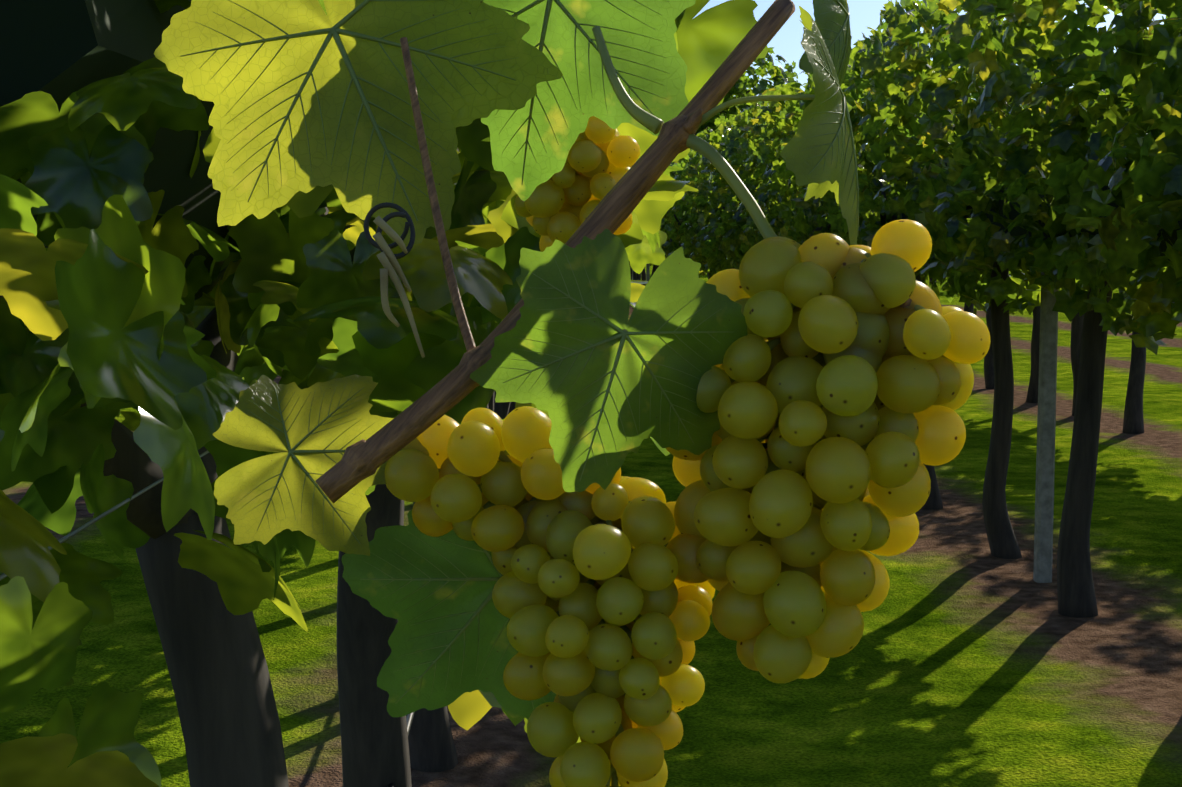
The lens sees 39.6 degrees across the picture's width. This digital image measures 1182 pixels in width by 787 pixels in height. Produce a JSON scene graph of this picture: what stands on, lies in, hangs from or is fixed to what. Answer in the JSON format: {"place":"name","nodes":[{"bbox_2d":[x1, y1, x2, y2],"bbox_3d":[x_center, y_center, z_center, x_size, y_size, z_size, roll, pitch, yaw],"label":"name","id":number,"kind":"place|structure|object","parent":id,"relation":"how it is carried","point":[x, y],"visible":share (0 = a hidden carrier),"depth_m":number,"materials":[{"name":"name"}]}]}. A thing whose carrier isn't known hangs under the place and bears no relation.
{"place":"outdoors","nodes":[
{"label":"outdoors","id":0,"kind":"place"},
{"bbox_2d":[364,202,414,258],"bbox_3d":[-0.055,-0.044,0.443,0.014,0.015,0.010,0,5,-2],"label":"vine tendril","id":1,"kind":"object","parent":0,"point":[402,213],"visible":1,"depth_m":0.44},
{"bbox_2d":[373,216,424,357],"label":"dry vine tendrils","id":2,"kind":"object","parent":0,"point":[388,268],"visible":1,"depth_m":0.43,"materials":[{"name":"plant"}]},
{"bbox_2d":[154,0,857,742],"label":"vine leaves","id":3,"kind":"object","parent":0,"point":[674,284],"visible":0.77,"depth_m":0.52,"materials":[{"name":"green plant"}]},
{"bbox_2d":[180,0,858,709],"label":"leaf veins","id":4,"kind":"object","parent":3,"relation":"attached to","point":[334,32],"visible":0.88,"depth_m":0.52,"materials":[{"name":"green plant"}]},
{"bbox_2d":[0,0,1173,580],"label":"trellis wires","id":5,"kind":"object","parent":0,"point":[78,530],"depth_m":1.25,"materials":[{"name":"grey metal"}]},
{"bbox_2d":[0,265,1181,786],"bbox_3d":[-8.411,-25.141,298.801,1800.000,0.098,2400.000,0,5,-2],"label":"ground","id":6,"kind":"structure","parent":0,"point":[968,659],"depth_m":6.00,"materials":[{"name":"green plant"}]},
{"bbox_2d":[0,0,1181,786],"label":"vine","id":7,"kind":"object","parent":6,"relation":"on","point":[222,688],"depth_m":1.83,"materials":[{"name":"brown wood"}]},
{"bbox_2d":[697,90,749,279],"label":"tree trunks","id":8,"kind":"object","parent":6,"relation":"on","point":[697,130],"depth_m":71.10,"materials":[{"name":"plant"}]},
{"bbox_2d":[695,47,1104,142],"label":"hillside trees","id":9,"kind":"object","parent":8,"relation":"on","point":[743,83],"visible":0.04,"depth_m":69.67,"materials":[{"name":"green plant"}]},
{"bbox_2d":[632,38,1063,582],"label":"trellis posts","id":10,"kind":"object","parent":6,"relation":"on","point":[1044,496],"depth_m":7.50,"materials":[{"name":"grey wood"}]},
{"bbox_2d":[0,0,768,786],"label":"vine canopy","id":11,"kind":"object","parent":10,"relation":"attached to","point":[102,314],"visible":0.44,"depth_m":1.13,"materials":[{"name":"green plant"}]},
{"bbox_2d":[315,0,794,502],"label":"vine cane","id":12,"kind":"object","parent":11,"relation":"attached to","point":[615,207],"visible":0.77,"depth_m":0.48,"materials":[{"name":"brown plant"}]},
{"bbox_2d":[341,439,376,479],"bbox_3d":[-0.062,0.018,0.445,0.011,0.012,0.010,0,5,-2],"label":"cane node","id":13,"kind":"object","parent":12,"relation":"attached to","point":[356,456],"visible":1,"depth_m":0.44},
{"bbox_2d":[400,37,475,351],"bbox_3d":[-0.043,-0.056,0.468,0.024,0.094,0.032,0,5,-2],"label":"stalk","id":14,"kind":"object","parent":12,"relation":"attached to","point":[467,336],"visible":1,"depth_m":0.47,"materials":[{"name":"plant"}]},
{"bbox_2d":[459,345,491,386],"bbox_3d":[-0.031,-0.008,0.453,0.012,0.012,0.010,0,5,-2],"label":"cane node","id":15,"kind":"object","parent":12,"relation":"attached to","point":[474,359],"visible":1,"depth_m":0.45},
{"bbox_2d":[658,114,696,152],"bbox_3d":[0.026,-0.078,0.495,0.012,0.013,0.010,0,5,-2],"label":"cane node","id":16,"kind":"object","parent":12,"relation":"attached to","point":[676,130],"visible":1,"depth_m":0.49},
{"bbox_2d":[438,134,924,786],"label":"grape vine stems","id":17,"kind":"object","parent":12,"relation":"attached to","point":[712,154],"visible":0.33,"depth_m":0.47,"materials":[{"name":"green plant"}]},
{"bbox_2d":[384,116,990,786],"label":"grapes","id":18,"kind":"object","parent":17,"relation":"hanging from","point":[790,528],"visible":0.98,"depth_m":0.45,"materials":[{"name":"green food"}]},
{"bbox_2d":[592,26,814,331],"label":"vine petioles","id":19,"kind":"object","parent":12,"relation":"attached to","point":[649,121],"visible":0.75,"depth_m":0.50,"materials":[{"name":"green plant"}]},
{"bbox_2d":[388,712,414,786],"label":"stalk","id":20,"kind":"object","parent":10,"relation":"attached to","point":[409,718],"depth_m":3.70,"materials":[{"name":"black"}]},
{"bbox_2d":[629,0,1181,354],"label":"vine canopy","id":21,"kind":"object","parent":10,"relation":"attached to","point":[1120,136],"visible":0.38,"depth_m":7.23,"materials":[{"name":"green plant"}]},
{"bbox_2d":[900,298,911,307],"bbox_3d":[0.084,-0.024,0.441,0.005,0.004,0.004,0,5,-2],"label":"stem","id":22,"kind":"object","parent":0,"point":[907,303],"visible":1,"depth_m":0.44,"materials":[{"name":"plant"}]},
{"bbox_2d":[694,0,1165,143],"label":"sky","id":23,"kind":"structure","parent":0,"point":[864,14],"materials":[{"name":"blue"}]}
]}

